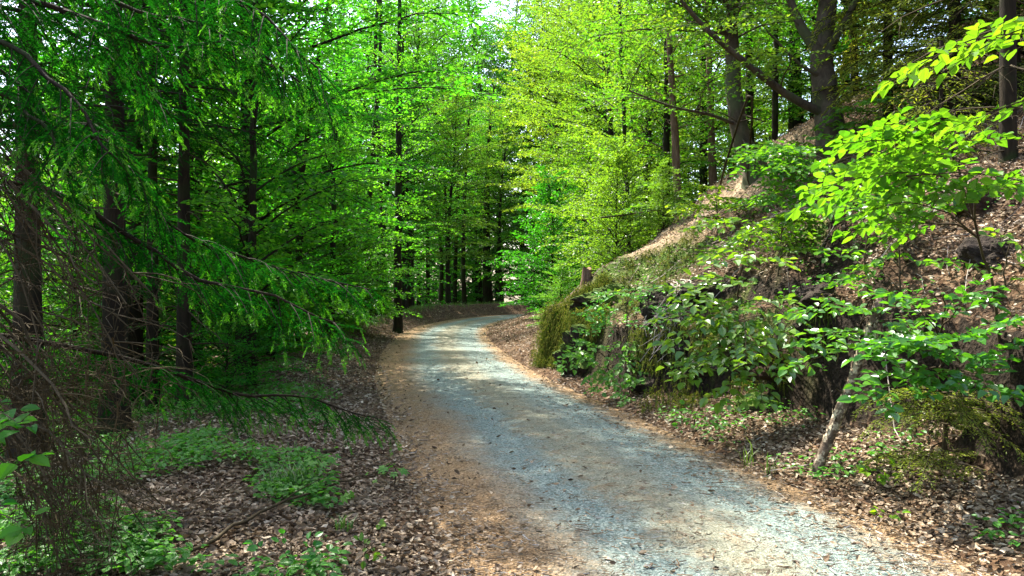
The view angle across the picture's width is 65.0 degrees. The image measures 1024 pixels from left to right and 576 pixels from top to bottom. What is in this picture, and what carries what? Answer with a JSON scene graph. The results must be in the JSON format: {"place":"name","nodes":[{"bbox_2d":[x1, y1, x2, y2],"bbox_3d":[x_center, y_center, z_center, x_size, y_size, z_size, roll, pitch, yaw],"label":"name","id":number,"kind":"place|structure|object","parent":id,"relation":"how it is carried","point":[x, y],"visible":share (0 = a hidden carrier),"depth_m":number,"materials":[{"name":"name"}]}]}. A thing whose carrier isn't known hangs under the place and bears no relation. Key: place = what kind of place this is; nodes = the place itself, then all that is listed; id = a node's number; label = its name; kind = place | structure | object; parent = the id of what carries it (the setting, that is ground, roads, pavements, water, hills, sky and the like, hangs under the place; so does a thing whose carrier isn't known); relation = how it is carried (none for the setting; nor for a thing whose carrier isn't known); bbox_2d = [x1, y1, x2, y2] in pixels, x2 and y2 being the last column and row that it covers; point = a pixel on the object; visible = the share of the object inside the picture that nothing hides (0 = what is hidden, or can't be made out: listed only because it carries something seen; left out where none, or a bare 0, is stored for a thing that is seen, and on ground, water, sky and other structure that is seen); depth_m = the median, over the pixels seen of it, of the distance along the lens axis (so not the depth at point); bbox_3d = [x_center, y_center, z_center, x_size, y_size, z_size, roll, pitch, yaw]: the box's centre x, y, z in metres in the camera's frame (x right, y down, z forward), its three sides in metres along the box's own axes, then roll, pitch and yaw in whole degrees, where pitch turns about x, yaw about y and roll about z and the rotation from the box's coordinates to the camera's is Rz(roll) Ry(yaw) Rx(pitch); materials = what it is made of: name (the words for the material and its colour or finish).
{"place":"outdoors","nodes":[
{"label":"outdoors","id":0,"kind":"place"},
{"bbox_2d":[0,0,986,302],"label":"sky","id":1,"kind":"structure","parent":0,"point":[505,2],"materials":[{"name":"white"}]},
{"bbox_2d":[0,6,1023,575],"bbox_3d":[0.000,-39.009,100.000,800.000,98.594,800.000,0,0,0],"label":"ground","id":2,"kind":"structure","parent":0,"point":[806,392],"depth_m":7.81,"materials":[{"name":"brown plant"}]},
{"bbox_2d":[0,399,53,546],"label":"seedling","id":3,"kind":"object","parent":2,"relation":"on","point":[11,535],"visible":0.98,"depth_m":3.20,"materials":[{"name":"green plant"}]},
{"bbox_2d":[0,197,101,444],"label":"young tree","id":4,"kind":"object","parent":2,"relation":"on","point":[8,267],"visible":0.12,"depth_m":9.42,"materials":[{"name":"green plant"}]},
{"bbox_2d":[0,0,180,469],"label":"spruce","id":5,"kind":"object","parent":2,"relation":"on","point":[20,307],"visible":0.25,"depth_m":7.92,"materials":[{"name":"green plant"}]},
{"bbox_2d":[0,66,204,401],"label":"young tree","id":6,"kind":"object","parent":2,"relation":"on","point":[46,266],"visible":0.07,"depth_m":15.09,"materials":[{"name":"green plant"}]},
{"bbox_2d":[0,318,211,575],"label":"dead brushwood","id":7,"kind":"object","parent":2,"relation":"on","point":[52,475],"visible":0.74,"depth_m":3.90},
{"bbox_2d":[0,0,247,442],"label":"spruce","id":8,"kind":"object","parent":2,"relation":"on","point":[112,93],"visible":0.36,"depth_m":8.91,"materials":[{"name":"green plant"}]},
{"bbox_2d":[0,129,279,392],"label":"young tree","id":9,"kind":"object","parent":2,"relation":"on","point":[94,316],"visible":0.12,"depth_m":13.35,"materials":[{"name":"green plant"}]},
{"bbox_2d":[44,0,255,412],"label":"spruce","id":10,"kind":"object","parent":2,"relation":"on","point":[152,170],"visible":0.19,"depth_m":10.55,"materials":[{"name":"green plant"}]},
{"bbox_2d":[55,0,310,410],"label":"spruce","id":11,"kind":"object","parent":2,"relation":"on","point":[184,213],"visible":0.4,"depth_m":10.15,"materials":[{"name":"green plant"}]},
{"bbox_2d":[60,8,318,373],"bbox_3d":[-6.271,-2.795,14.936,4.527,9.788,4.452,0,0,42],"label":"tree","id":12,"kind":"object","parent":2,"relation":"on","point":[206,119],"visible":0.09,"depth_m":14.96,"materials":[{"name":"green plant"}]},
{"bbox_2d":[0,0,403,575],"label":"spruce","id":13,"kind":"object","parent":2,"relation":"on","point":[103,139],"visible":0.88,"depth_m":4.29,"materials":[{"name":"green plant"}]},
{"bbox_2d":[0,0,412,400],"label":"leafy tree","id":14,"kind":"object","parent":2,"relation":"on","point":[135,313],"visible":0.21,"depth_m":12.74,"materials":[{"name":"green plant"}]},
{"bbox_2d":[40,0,377,351],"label":"leafy tree","id":15,"kind":"object","parent":2,"relation":"on","point":[311,304],"visible":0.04,"depth_m":17.74,"materials":[{"name":"green plant"}]},
{"bbox_2d":[143,224,307,394],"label":"young tree","id":16,"kind":"object","parent":2,"relation":"on","point":[217,371],"visible":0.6,"depth_m":10.88,"materials":[{"name":"green plant"}]},
{"bbox_2d":[76,0,376,375],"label":"tree","id":17,"kind":"object","parent":2,"relation":"on","point":[275,224],"visible":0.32,"depth_m":13.31,"materials":[{"name":"green plant"}]},
{"bbox_2d":[62,0,410,388],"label":"tree","id":18,"kind":"object","parent":2,"relation":"on","point":[252,190],"visible":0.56,"depth_m":11.50,"materials":[{"name":"green plant"}]},
{"bbox_2d":[87,0,414,285],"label":"leafy tree","id":19,"kind":"object","parent":2,"relation":"on","point":[373,166],"visible":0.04,"depth_m":24.07,"materials":[{"name":"green plant"}]},
{"bbox_2d":[6,0,499,353],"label":"leafy tree","id":20,"kind":"object","parent":2,"relation":"on","point":[368,88],"visible":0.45,"depth_m":14.22,"materials":[{"name":"green plant"}]},
{"bbox_2d":[202,216,344,359],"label":"young tree","id":21,"kind":"object","parent":2,"relation":"on","point":[270,320],"visible":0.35,"depth_m":15.08,"materials":[{"name":"green plant"}]},
{"bbox_2d":[173,0,395,355],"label":"tree","id":22,"kind":"object","parent":2,"relation":"on","point":[302,168],"visible":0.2,"depth_m":17.04,"materials":[{"name":"green plant"}]},
{"bbox_2d":[252,458,326,498],"bbox_3d":[-1.601,1.383,5.787,0.578,0.251,0.590,0,0,0],"label":"grass tuft","id":23,"kind":"object","parent":2,"relation":"on","point":[290,474],"visible":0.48,"depth_m":5.79,"materials":[{"name":"green plant"}]},
{"bbox_2d":[209,125,384,342],"bbox_3d":[-5.741,-1.333,20.254,4.937,6.328,4.950,0,0,-4],"label":"young tree","id":24,"kind":"object","parent":2,"relation":"on","point":[361,278],"visible":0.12,"depth_m":20.52,"materials":[{"name":"green plant"}]},
{"bbox_2d":[187,456,407,552],"bbox_3d":[-1.335,1.350,5.276,0.244,0.157,2.234,0,0,25],"label":"fallen branch","id":25,"kind":"object","parent":2,"relation":"on","point":[218,537],"visible":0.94,"depth_m":5.03,"materials":[{"name":"brown wood"}]},
{"bbox_2d":[80,300,523,472],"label":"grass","id":26,"kind":"structure","parent":2,"relation":"on","point":[376,324],"depth_m":10.89,"materials":[{"name":"green plant"}]},
{"bbox_2d":[220,0,410,341],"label":"tree","id":27,"kind":"object","parent":2,"relation":"on","point":[298,257],"visible":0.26,"depth_m":18.49,"materials":[{"name":"green plant"}]},
{"bbox_2d":[262,21,429,337],"bbox_3d":[-4.578,-2.636,19.823,4.251,8.553,4.926,0,0,37],"label":"tree","id":28,"kind":"object","parent":2,"relation":"on","point":[334,208],"visible":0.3,"depth_m":19.98,"materials":[{"name":"green plant"}]},
{"bbox_2d":[268,81,430,333],"bbox_3d":[-5.594,-2.155,24.449,6.188,7.909,6.171,0,0,-24],"label":"young tree","id":29,"kind":"object","parent":2,"relation":"on","point":[380,246],"visible":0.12,"depth_m":24.13,"materials":[{"name":"green plant"}]},
{"bbox_2d":[277,132,425,328],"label":"young tree","id":30,"kind":"object","parent":2,"relation":"on","point":[341,247],"visible":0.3,"depth_m":23.55,"materials":[{"name":"green plant"}]},
{"bbox_2d":[272,0,445,310],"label":"leafy tree","id":31,"kind":"object","parent":2,"relation":"on","point":[351,68],"visible":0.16,"depth_m":39.74,"materials":[{"name":"green plant"}]},
{"bbox_2d":[309,0,435,319],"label":"tree","id":32,"kind":"object","parent":2,"relation":"on","point":[374,130],"visible":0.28,"depth_m":31.93,"materials":[{"name":"green plant"}]},
{"bbox_2d":[317,90,453,322],"bbox_3d":[-7.061,-3.536,36.300,9.153,11.684,8.703,0,0,15],"label":"leafy tree","id":33,"kind":"object","parent":2,"relation":"on","point":[410,279],"visible":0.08,"depth_m":36.72,"materials":[{"name":"green plant"}]},
{"bbox_2d":[339,0,443,317],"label":"tree","id":34,"kind":"object","parent":2,"relation":"on","point":[378,125],"visible":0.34,"depth_m":35.89,"materials":[{"name":"green plant"}]},
{"bbox_2d":[330,0,467,333],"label":"tree","id":35,"kind":"object","parent":2,"relation":"on","point":[397,324],"visible":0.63,"depth_m":27.45,"materials":[{"name":"green plant"}]},
{"bbox_2d":[365,69,463,308],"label":"leafy tree","id":36,"kind":"object","parent":2,"relation":"on","point":[426,157],"visible":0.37,"depth_m":42.84,"materials":[{"name":"green plant"}]},
{"bbox_2d":[328,0,505,309],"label":"leafy tree","id":37,"kind":"object","parent":2,"relation":"on","point":[421,44],"visible":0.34,"depth_m":45.45,"materials":[{"name":"green plant"}]},
{"bbox_2d":[386,183,497,305],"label":"young tree","id":38,"kind":"object","parent":2,"relation":"on","point":[468,290],"visible":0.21,"depth_m":59.37,"materials":[{"name":"green plant"}]},
{"bbox_2d":[406,60,510,304],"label":"leafy tree","id":39,"kind":"object","parent":2,"relation":"on","point":[447,254],"visible":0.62,"depth_m":49.86,"materials":[{"name":"green plant"}]},
{"bbox_2d":[439,75,505,303],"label":"tree","id":40,"kind":"object","parent":2,"relation":"on","point":[463,285],"visible":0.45,"depth_m":54.89,"materials":[{"name":"green plant"}]},
{"bbox_2d":[416,46,539,304],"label":"tall tree","id":41,"kind":"object","parent":2,"relation":"on","point":[482,62],"visible":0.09,"depth_m":67.58,"materials":[{"name":"green plant"}]},
{"bbox_2d":[429,83,537,303],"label":"leafy tree","id":42,"kind":"object","parent":2,"relation":"on","point":[479,268],"visible":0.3,"depth_m":58.77,"materials":[{"name":"green plant"}]},
{"bbox_2d":[413,0,555,275],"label":"leafy tree","id":43,"kind":"object","parent":2,"relation":"on","point":[460,42],"visible":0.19,"depth_m":72.20,"materials":[{"name":"green plant"}]},
{"bbox_2d":[422,0,557,271],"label":"leafy tree","id":44,"kind":"object","parent":2,"relation":"on","point":[516,10],"visible":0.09,"depth_m":80.37,"materials":[{"name":"green plant"}]},
{"bbox_2d":[460,86,520,303],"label":"tree","id":45,"kind":"object","parent":2,"relation":"on","point":[487,291],"visible":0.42,"depth_m":56.80,"materials":[{"name":"green plant"}]},
{"bbox_2d":[441,67,548,302],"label":"leafy tree","id":46,"kind":"object","parent":2,"relation":"on","point":[499,245],"visible":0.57,"depth_m":54.87,"materials":[{"name":"green plant"}]},
{"bbox_2d":[0,156,1023,575],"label":"ground cover","id":47,"kind":"object","parent":2,"relation":"on","point":[150,546],"visible":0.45,"depth_m":5.62,"materials":[{"name":"green plant"}]},
{"bbox_2d":[445,0,581,300],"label":"leafy tree","id":48,"kind":"object","parent":2,"relation":"on","point":[530,38],"visible":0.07,"depth_m":74.98,"materials":[{"name":"green plant"}]},
{"bbox_2d":[469,0,591,301],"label":"tall tree","id":49,"kind":"object","parent":2,"relation":"on","point":[531,92],"visible":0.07,"depth_m":73.50,"materials":[{"name":"green plant"}]},
{"bbox_2d":[474,125,604,301],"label":"leafy tree","id":50,"kind":"object","parent":2,"relation":"on","point":[504,273],"visible":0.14,"depth_m":54.52,"materials":[{"name":"green plant"}]},
{"bbox_2d":[479,164,610,313],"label":"young tree","id":51,"kind":"object","parent":2,"relation":"on","point":[550,200],"visible":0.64,"depth_m":29.22,"materials":[{"name":"green plant"}]},
{"bbox_2d":[471,0,619,295],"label":"leafy tree","id":52,"kind":"object","parent":2,"relation":"on","point":[532,123],"visible":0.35,"depth_m":46.32,"materials":[{"name":"green plant"}]},
{"bbox_2d":[525,257,579,327],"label":"young tree","id":53,"kind":"object","parent":2,"relation":"on","point":[566,279],"visible":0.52,"depth_m":20.16,"materials":[{"name":"green plant"}]},
{"bbox_2d":[512,153,626,303],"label":"young tree","id":54,"kind":"object","parent":2,"relation":"on","point":[578,192],"visible":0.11,"depth_m":36.73,"materials":[{"name":"green plant"}]},
{"bbox_2d":[552,324,591,376],"bbox_3d":[1.377,1.101,13.448,1.103,1.043,1.398,0,0,-34],"label":"mossy rock","id":55,"kind":"object","parent":2,"relation":"on","point":[567,336],"visible":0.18,"depth_m":13.19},
{"bbox_2d":[501,0,656,271],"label":"leafy tree","id":56,"kind":"object","parent":2,"relation":"on","point":[555,36],"visible":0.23,"depth_m":40.20,"materials":[{"name":"green plant"}]},
{"bbox_2d":[553,338,648,406],"bbox_3d":[1.294,1.122,11.037,1.246,0.897,1.241,0,0,24],"label":"bramble","id":57,"kind":"object","parent":2,"relation":"on","point":[587,355],"visible":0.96,"depth_m":10.83,"materials":[{"name":"green plant"}]},
{"bbox_2d":[568,283,636,313],"bbox_3d":[1.961,0.305,14.203,1.762,0.774,1.267,0,0,-22],"label":"mossy rock","id":58,"kind":"object","parent":2,"relation":"on","point":[587,298],"visible":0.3,"depth_m":14.05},
{"bbox_2d":[543,130,675,278],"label":"young tree","id":59,"kind":"object","parent":2,"relation":"on","point":[619,173],"visible":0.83,"depth_m":18.26,"materials":[{"name":"green plant"}]},
{"bbox_2d":[500,0,721,252],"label":"leafy tree","id":60,"kind":"object","parent":2,"relation":"on","point":[576,67],"visible":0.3,"depth_m":32.32,"materials":[{"name":"green plant"}]},
{"bbox_2d":[525,0,713,253],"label":"slope tree","id":61,"kind":"object","parent":2,"relation":"on","point":[622,115],"visible":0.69,"depth_m":21.00,"materials":[{"name":"green plant"}]},
{"bbox_2d":[514,14,726,263],"bbox_3d":[4.377,-4.150,27.268,7.120,9.559,7.489,0,0,16],"label":"leafy tree","id":62,"kind":"object","parent":2,"relation":"on","point":[590,170],"visible":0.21,"depth_m":26.45,"materials":[{"name":"green plant"}]},
{"bbox_2d":[571,284,676,351],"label":"beech sapling","id":63,"kind":"object","parent":2,"relation":"on","point":[594,313],"visible":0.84,"depth_m":11.38,"materials":[{"name":"green plant"}]},
{"bbox_2d":[531,33,717,280],"bbox_3d":[3.974,-3.118,23.454,5.934,7.966,6.240,0,0,-18],"label":"leafy tree","id":64,"kind":"object","parent":2,"relation":"on","point":[650,133],"visible":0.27,"depth_m":22.76,"materials":[{"name":"green plant"}]},
{"bbox_2d":[552,1,726,221],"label":"leafy tree","id":65,"kind":"object","parent":2,"relation":"on","point":[563,138],"visible":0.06,"depth_m":37.92,"materials":[{"name":"green plant"}]},
{"bbox_2d":[563,2,732,244],"bbox_3d":[3.678,-4.907,23.407,4.648,11.687,4.076,0,0,41],"label":"slope tree","id":66,"kind":"object","parent":2,"relation":"on","point":[688,153],"visible":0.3,"depth_m":23.01,"materials":[{"name":"green plant"}]},
{"bbox_2d":[632,157,693,229],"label":"young tree","id":67,"kind":"object","parent":2,"relation":"on","point":[663,216],"visible":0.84,"depth_m":16.90,"materials":[{"name":"green plant"}]},
{"bbox_2d":[579,0,766,219],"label":"slope tree","id":68,"kind":"object","parent":2,"relation":"on","point":[673,123],"visible":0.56,"depth_m":19.51,"materials":[{"name":"green plant"}]},
{"bbox_2d":[583,0,764,227],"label":"slope tree","id":69,"kind":"object","parent":2,"relation":"on","point":[667,141],"visible":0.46,"depth_m":20.50,"materials":[{"name":"green plant"}]},
{"bbox_2d":[529,229,838,415],"bbox_3d":[1.878,0.291,12.671,3.185,2.896,10.253,0,0,0],"label":"moss","id":70,"kind":"object","parent":2,"relation":"on","point":[556,327],"visible":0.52,"depth_m":13.23,"materials":[{"name":"green plant"}]},
{"bbox_2d":[548,0,847,219],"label":"leaning beech","id":71,"kind":"object","parent":2,"relation":"on","point":[735,102],"visible":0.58,"depth_m":15.72,"materials":[{"name":"green plant"}]},
{"bbox_2d":[562,0,845,211],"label":"leafy tree","id":72,"kind":"object","parent":2,"relation":"on","point":[703,171],"visible":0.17,"depth_m":25.07,"materials":[{"name":"green plant"}]},
{"bbox_2d":[665,184,761,242],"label":"beech sapling","id":73,"kind":"object","parent":2,"relation":"on","point":[716,204],"visible":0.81,"depth_m":14.04,"materials":[{"name":"green plant"}]},
{"bbox_2d":[624,0,806,185],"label":"slope tree","id":74,"kind":"object","parent":2,"relation":"on","point":[712,174],"visible":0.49,"depth_m":21.48,"materials":[{"name":"green plant"}]},
{"bbox_2d":[643,0,808,187],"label":"leafy tree","id":75,"kind":"object","parent":2,"relation":"on","point":[758,136],"visible":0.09,"depth_m":30.25,"materials":[{"name":"green plant"}]},
{"bbox_2d":[642,245,824,414],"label":"beech sapling","id":76,"kind":"object","parent":2,"relation":"on","point":[714,358],"visible":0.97,"depth_m":7.76,"materials":[{"name":"green plant"}]},
{"bbox_2d":[658,0,814,145],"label":"slope tree","id":77,"kind":"object","parent":2,"relation":"on","point":[748,107],"visible":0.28,"depth_m":21.94,"materials":[{"name":"green plant"}]},
{"bbox_2d":[678,218,798,260],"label":"beech sapling","id":78,"kind":"object","parent":2,"relation":"on","point":[736,248],"visible":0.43,"depth_m":10.54,"materials":[{"name":"green plant"}]},
{"bbox_2d":[629,0,912,160],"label":"forked beech","id":79,"kind":"object","parent":2,"relation":"on","point":[822,74],"visible":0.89,"depth_m":13.72,"materials":[{"name":"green plant"}]},
{"bbox_2d":[700,206,852,275],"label":"beech sapling","id":80,"kind":"object","parent":2,"relation":"on","point":[809,218],"visible":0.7,"depth_m":9.72,"materials":[{"name":"green plant"}]},
{"bbox_2d":[711,0,872,140],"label":"slope tree","id":81,"kind":"object","parent":2,"relation":"on","point":[774,134],"visible":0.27,"depth_m":19.49,"materials":[{"name":"green plant"}]},
{"bbox_2d":[723,0,880,130],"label":"slope tree","id":82,"kind":"object","parent":2,"relation":"on","point":[792,123],"visible":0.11,"depth_m":23.92,"materials":[{"name":"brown plant"}]},
{"bbox_2d":[595,8,1023,470],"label":"fallen twigs","id":83,"kind":"object","parent":2,"relation":"on","point":[896,239],"depth_m":11.82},
{"bbox_2d":[689,0,938,132],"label":"leafy tree","id":84,"kind":"object","parent":2,"relation":"on","point":[845,47],"visible":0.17,"depth_m":23.52,"materials":[{"name":"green plant"}]},
{"bbox_2d":[790,282,843,309],"bbox_3d":[3.147,0.081,7.949,0.784,0.284,0.442,0,0,0],"label":"rock","id":85,"kind":"object","parent":2,"relation":"on","point":[807,293],"visible":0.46,"depth_m":7.84,"materials":[{"name":"grey stone"}]},
{"bbox_2d":[727,140,928,227],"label":"beech sapling","id":86,"kind":"object","parent":2,"relation":"on","point":[786,151],"visible":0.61,"depth_m":9.48,"materials":[{"name":"green plant"}]},
{"bbox_2d":[806,298,884,477],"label":"dead tree","id":87,"kind":"object","parent":2,"relation":"on","point":[835,422],"visible":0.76,"depth_m":6.37,"materials":[{"name":"wood"}]},
{"bbox_2d":[777,275,944,376],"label":"beech sapling","id":88,"kind":"object","parent":2,"relation":"on","point":[901,327],"visible":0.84,"depth_m":6.35,"materials":[{"name":"green plant"}]},
{"bbox_2d":[802,79,926,151],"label":"beech sapling","id":89,"kind":"object","parent":2,"relation":"on","point":[861,110],"visible":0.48,"depth_m":12.62,"materials":[{"name":"green plant"}]},
{"bbox_2d":[798,0,983,129],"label":"olive spruce","id":90,"kind":"object","parent":2,"relation":"on","point":[877,29],"visible":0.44,"depth_m":13.71,"materials":[{"name":"green plant"}]},
{"bbox_2d":[784,106,1023,342],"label":"beech sapling","id":91,"kind":"object","parent":2,"relation":"on","point":[882,133],"visible":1,"depth_m":4.55,"materials":[{"name":"green plant"}]},
{"bbox_2d":[807,184,1001,296],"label":"beech sapling","id":92,"kind":"object","parent":2,"relation":"on","point":[875,263],"visible":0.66,"depth_m":7.34,"materials":[{"name":"green plant"}]},
{"bbox_2d":[832,0,1023,129],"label":"olive spruce","id":93,"kind":"object","parent":2,"relation":"on","point":[957,19],"visible":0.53,"depth_m":11.76,"materials":[{"name":"green plant"}]},
{"bbox_2d":[836,273,1023,426],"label":"beech sapling","id":94,"kind":"object","parent":2,"relation":"on","point":[912,344],"visible":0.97,"depth_m":5.34,"materials":[{"name":"green plant"}]},
{"bbox_2d":[852,385,1023,496],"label":"young spruce","id":95,"kind":"object","parent":2,"relation":"on","point":[949,401],"visible":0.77,"depth_m":5.56,"materials":[{"name":"green plant"}]},
{"bbox_2d":[852,0,1023,184],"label":"dead twig spruce","id":96,"kind":"object","parent":2,"relation":"on","point":[1007,71],"visible":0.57,"depth_m":8.18,"materials":[{"name":"brown wood"}]},
{"bbox_2d":[871,16,1023,101],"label":"beech sapling","id":97,"kind":"object","parent":2,"relation":"on","point":[1013,27],"visible":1,"depth_m":3.77,"materials":[{"name":"green plant"}]},
{"bbox_2d":[871,40,1023,176],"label":"olive spruce sapling","id":98,"kind":"object","parent":2,"relation":"on","point":[941,99],"visible":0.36,"depth_m":9.53,"materials":[{"name":"green plant"}]},
{"bbox_2d":[875,0,1023,109],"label":"olive spruce","id":99,"kind":"object","parent":2,"relation":"on","point":[1019,51],"visible":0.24,"depth_m":11.58,"materials":[{"name":"green plant"}]},
{"bbox_2d":[934,97,1023,142],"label":"beech sapling","id":100,"kind":"object","parent":2,"relation":"on","point":[979,118],"visible":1,"depth_m":3.69,"materials":[{"name":"green plant"}]},
{"bbox_2d":[955,234,1016,269],"bbox_3d":[4.277,-0.281,6.971,0.679,0.394,0.529,0,0,0],"label":"rock","id":101,"kind":"object","parent":2,"relation":"on","point":[967,249],"visible":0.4,"depth_m":6.95,"materials":[{"name":"grey stone"}]},
{"bbox_2d":[375,314,995,575],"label":"road","id":102,"kind":"structure","parent":0,"point":[445,371],"depth_m":6.24,"materials":[{"name":"grey gravel"}]},
{"bbox_2d":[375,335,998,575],"bbox_3d":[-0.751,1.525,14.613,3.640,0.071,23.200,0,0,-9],"label":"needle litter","id":103,"kind":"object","parent":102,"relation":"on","point":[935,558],"visible":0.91,"depth_m":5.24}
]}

